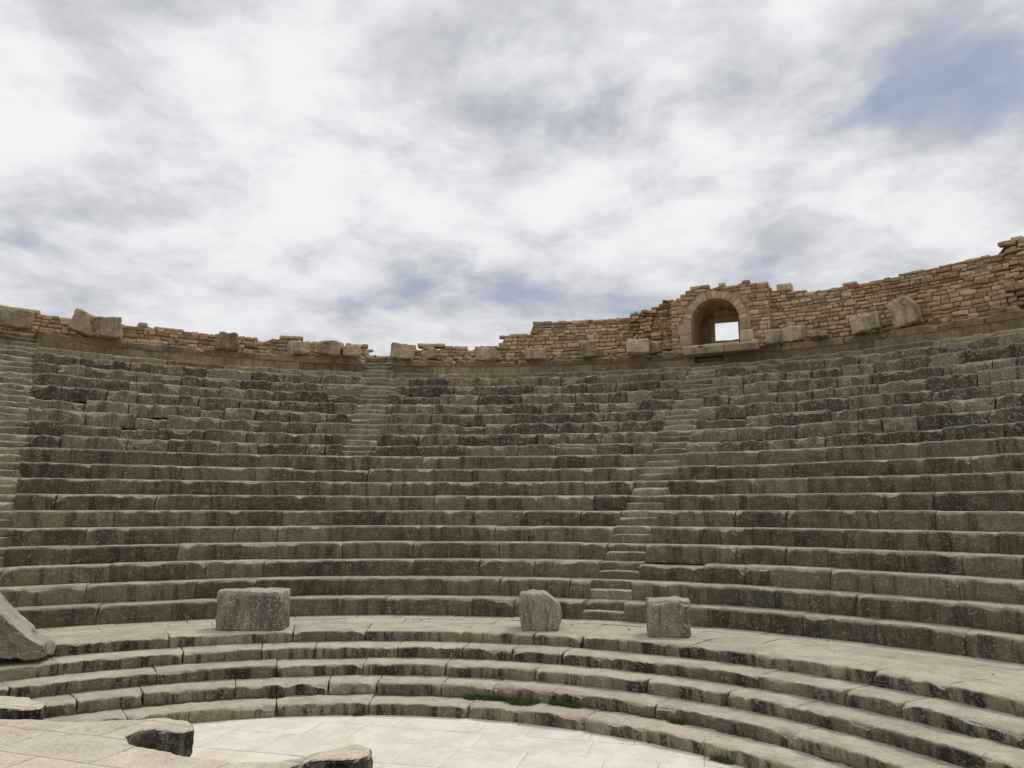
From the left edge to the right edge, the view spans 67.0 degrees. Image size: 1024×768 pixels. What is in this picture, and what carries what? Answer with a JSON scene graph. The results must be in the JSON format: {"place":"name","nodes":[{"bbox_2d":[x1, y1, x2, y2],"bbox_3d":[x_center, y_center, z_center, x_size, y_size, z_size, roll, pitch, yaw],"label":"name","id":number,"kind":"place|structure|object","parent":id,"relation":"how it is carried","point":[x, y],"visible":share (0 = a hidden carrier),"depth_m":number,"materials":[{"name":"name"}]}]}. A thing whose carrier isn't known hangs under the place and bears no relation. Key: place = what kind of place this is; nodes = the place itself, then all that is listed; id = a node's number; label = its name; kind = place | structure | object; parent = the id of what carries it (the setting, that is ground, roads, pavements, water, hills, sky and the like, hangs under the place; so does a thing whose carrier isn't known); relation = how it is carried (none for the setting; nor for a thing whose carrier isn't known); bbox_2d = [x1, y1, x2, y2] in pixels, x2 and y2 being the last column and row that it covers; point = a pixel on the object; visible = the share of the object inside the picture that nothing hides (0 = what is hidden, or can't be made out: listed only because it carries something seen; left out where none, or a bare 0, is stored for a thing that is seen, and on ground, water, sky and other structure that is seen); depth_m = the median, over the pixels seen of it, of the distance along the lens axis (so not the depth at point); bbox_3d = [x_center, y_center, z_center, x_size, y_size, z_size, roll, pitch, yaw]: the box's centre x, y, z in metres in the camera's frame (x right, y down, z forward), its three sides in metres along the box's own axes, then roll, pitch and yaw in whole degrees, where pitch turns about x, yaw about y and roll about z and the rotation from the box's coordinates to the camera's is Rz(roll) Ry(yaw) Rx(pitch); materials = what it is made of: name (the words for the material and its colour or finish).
{"place":"outdoors","nodes":[
{"label":"outdoors","id":0,"kind":"place"},
{"bbox_2d":[190,715,744,767],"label":"orchestra floor","id":1,"kind":"structure","parent":0,"point":[393,741],"depth_m":11.34,"materials":[{"name":"stone"}]},
{"bbox_2d":[351,711,363,716],"bbox_3d":[-2.572,5.490,12.883,0.218,0.100,0.186,4,-10,-23],"label":"grass tuft","id":2,"kind":"object","parent":1,"relation":"on","point":[357,714],"visible":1,"depth_m":12.87,"materials":[{"name":"green plant"}]},
{"bbox_2d":[707,755,734,764],"bbox_3d":[2.873,5.103,10.533,0.257,0.114,0.423,9,-13,-44],"label":"grass tuft","id":3,"kind":"object","parent":1,"relation":"on","point":[723,760],"visible":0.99,"depth_m":10.49,"materials":[{"name":"green plant"}]},
{"bbox_2d":[0,0,1023,355],"label":"sky","id":4,"kind":"structure","parent":0,"point":[377,174],"materials":[{"name":"white"}]},
{"bbox_2d":[626,338,648,355],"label":"stone block","id":5,"kind":"object","parent":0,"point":[637,347],"depth_m":26.35,"materials":[{"name":"beige stone"}]},
{"label":"ground","id":6,"kind":"structure","parent":0,"visible":0},
{"bbox_2d":[0,696,372,767],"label":"stage platform","id":7,"kind":"structure","parent":6,"relation":"on","point":[30,737],"depth_m":5.99,"materials":[{"name":"stone"}]},
{"bbox_2d":[0,309,1023,663],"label":"roman theatre seating","id":8,"kind":"object","parent":6,"relation":"on","point":[862,489],"visible":0.98,"depth_m":19.47,"materials":[{"name":"stone"}]},
{"bbox_2d":[0,308,33,330],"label":"stone block","id":9,"kind":"object","parent":8,"relation":"on","point":[20,319],"depth_m":22.59,"materials":[{"name":"grey stone"}]},
{"bbox_2d":[66,308,97,338],"bbox_3d":[-13.246,-1.843,24.031,1.017,0.886,0.550,6,-11,-34],"label":"stone block","id":10,"kind":"object","parent":8,"relation":"on","point":[81,323],"depth_m":23.78,"materials":[{"name":"grey stone"}]},
{"bbox_2d":[92,316,122,339],"bbox_3d":[-12.672,-1.748,24.201,0.883,0.707,0.560,5,-10,-27],"label":"stone block","id":11,"kind":"object","parent":8,"relation":"on","point":[110,328],"depth_m":23.99,"materials":[{"name":"grey stone"}]},
{"bbox_2d":[214,331,239,351],"bbox_3d":[-9.627,-1.412,26.141,0.793,0.662,0.564,4,-10,-24],"label":"stone block","id":12,"kind":"object","parent":8,"relation":"on","point":[228,341],"depth_m":25.93,"materials":[{"name":"grey stone"}]},
{"bbox_2d":[287,341,309,355],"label":"stone block","id":13,"kind":"object","parent":8,"relation":"on","point":[304,346],"depth_m":26.81,"materials":[{"name":"beige stone"}]},
{"bbox_2d":[317,340,343,357],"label":"stone block","id":14,"kind":"object","parent":8,"relation":"on","point":[330,348],"depth_m":26.84,"materials":[{"name":"beige stone"}]},
{"bbox_2d":[342,345,360,358],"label":"stone block","id":15,"kind":"object","parent":8,"relation":"on","point":[354,351],"depth_m":26.93,"materials":[{"name":"beige stone"}]},
{"bbox_2d":[390,342,412,360],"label":"stone block","id":16,"kind":"object","parent":8,"relation":"on","point":[401,351],"depth_m":27.41,"materials":[{"name":"beige stone"}]},
{"bbox_2d":[421,348,438,360],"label":"stone block","id":17,"kind":"object","parent":8,"relation":"on","point":[431,354],"depth_m":27.74,"materials":[{"name":"beige stone"}]},
{"bbox_2d":[475,347,500,361],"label":"stone block","id":18,"kind":"object","parent":8,"relation":"on","point":[488,354],"depth_m":27.63,"materials":[{"name":"beige stone"}]},
{"bbox_2d":[1,246,1023,362],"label":"stone wall","id":19,"kind":"structure","parent":8,"relation":"on","point":[947,282],"depth_m":25.09,"materials":[{"name":"brown stone"}]},
{"bbox_2d":[0,283,793,348],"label":"wall capping","id":20,"kind":"object","parent":19,"relation":"on","point":[789,286],"depth_m":26.00,"materials":[{"name":"brown stone"}]},
{"bbox_2d":[0,236,1023,363],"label":"rubble facing","id":21,"kind":"object","parent":19,"relation":"attached to","point":[1010,277],"visible":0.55,"depth_m":24.97,"materials":[{"name":"brown stone"}]},
{"bbox_2d":[15,306,1020,674],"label":"rubble stones","id":22,"kind":"object","parent":8,"relation":"on","point":[613,352],"visible":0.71,"depth_m":25.39,"materials":[{"name":"stone"}]},
{"bbox_2d":[524,348,546,360],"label":"stone block","id":23,"kind":"object","parent":8,"relation":"on","point":[535,354],"depth_m":27.40,"materials":[{"name":"beige stone"}]},
{"bbox_2d":[580,341,597,358],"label":"stone block","id":24,"kind":"object","parent":8,"relation":"on","point":[589,347],"depth_m":27.20,"materials":[{"name":"grey stone"}]},
{"bbox_2d":[649,343,662,355],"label":"stone block","id":25,"kind":"object","parent":8,"relation":"on","point":[655,349],"depth_m":26.52,"materials":[{"name":"grey stone"}]},
{"bbox_2d":[671,280,772,356],"bbox_3d":[7.398,-2.081,27.043,3.443,2.571,3.112,-4,-10,25],"label":"stone arch gateway","id":26,"kind":"object","parent":8,"relation":"on","point":[698,313],"visible":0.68,"depth_m":26.49,"materials":[{"name":"beige stone"}]},
{"bbox_2d":[765,329,783,344],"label":"stone block","id":27,"kind":"object","parent":8,"relation":"on","point":[773,337],"depth_m":24.82,"materials":[{"name":"beige stone"}]},
{"bbox_2d":[781,325,806,342],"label":"stone block","id":28,"kind":"object","parent":8,"relation":"on","point":[791,333],"depth_m":24.63,"materials":[{"name":"grey stone"}]},
{"bbox_2d":[806,330,828,340],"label":"stone block","id":29,"kind":"object","parent":8,"relation":"on","point":[815,335],"depth_m":23.97,"materials":[{"name":"grey stone"}]},
{"bbox_2d":[849,311,882,334],"bbox_3d":[10.765,-1.830,23.498,0.879,0.646,0.555,-7,-12,39],"label":"stone block","id":30,"kind":"object","parent":8,"relation":"on","point":[871,321],"depth_m":23.29,"materials":[{"name":"grey stone"}]},
{"bbox_2d":[885,296,923,328],"bbox_3d":[11.591,-2.114,22.957,0.560,0.954,1.007,9,-13,-43],"label":"stone block","id":31,"kind":"object","parent":8,"relation":"on","point":[905,311],"depth_m":22.72,"materials":[{"name":"grey stone"}]},
{"bbox_2d":[0,615,1023,767],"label":"orchestra steps","id":32,"kind":"structure","parent":6,"relation":"on","point":[750,699],"depth_m":12.84,"materials":[{"name":"stone"}]},
{"bbox_2d":[0,593,56,659],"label":"stone block","id":33,"kind":"object","parent":32,"relation":"on","point":[21,637],"depth_m":12.94,"materials":[{"name":"grey stone"}]},
{"bbox_2d":[215,587,290,630],"bbox_3d":[-5.163,4.499,15.477,1.332,0.816,0.676,0,-9,0],"label":"stone block","id":34,"kind":"object","parent":32,"relation":"on","point":[255,609],"depth_m":15.19,"materials":[{"name":"grey stone"}]},
{"bbox_2d":[269,693,283,698],"bbox_3d":[-4.029,5.333,13.220,0.294,0.088,0.170,3,-10,-18],"label":"grass tuft","id":35,"kind":"object","parent":32,"relation":"on","point":[276,697],"visible":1,"depth_m":13.22,"materials":[{"name":"green plant"}]},
{"bbox_2d":[463,693,539,703],"bbox_3d":[-0.185,5.299,13.030,1.390,0.094,0.289,-3,-10,19],"label":"grass tuft","id":36,"kind":"object","parent":32,"relation":"on","point":[467,696],"visible":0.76,"depth_m":13.05,"materials":[{"name":"green plant"}]},
{"bbox_2d":[501,697,536,705],"bbox_3d":[0.120,5.266,12.825,0.608,0.094,0.412,0,-9,0],"label":"grass tuft","id":37,"kind":"object","parent":32,"relation":"on","point":[523,702],"visible":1,"depth_m":12.78,"materials":[{"name":"green plant"}]},
{"bbox_2d":[518,589,561,631],"bbox_3d":[0.562,4.524,15.473,0.873,0.762,0.665,0,-9,0],"label":"stone block","id":38,"kind":"object","parent":32,"relation":"on","point":[540,610],"depth_m":15.18,"materials":[{"name":"grey stone"}]},
{"bbox_2d":[548,700,582,708],"bbox_3d":[0.877,5.231,12.646,0.615,0.107,0.222,-4,-10,22],"label":"grass tuft","id":39,"kind":"object","parent":32,"relation":"on","point":[566,704],"visible":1,"depth_m":12.61,"materials":[{"name":"green plant"}]},
{"bbox_2d":[645,596,690,637],"bbox_3d":[2.943,4.403,14.587,0.832,0.737,0.605,-2,-9,9],"label":"stone block","id":40,"kind":"object","parent":32,"relation":"on","point":[668,617],"depth_m":14.33,"materials":[{"name":"grey stone"}]},
{"bbox_2d":[666,719,686,724],"bbox_3d":[2.480,5.079,11.648,0.319,0.088,0.228,-2,-9,10],"label":"grass tuft","id":41,"kind":"object","parent":32,"relation":"on","point":[674,721],"visible":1,"depth_m":11.62,"materials":[{"name":"green plant"}]}
]}

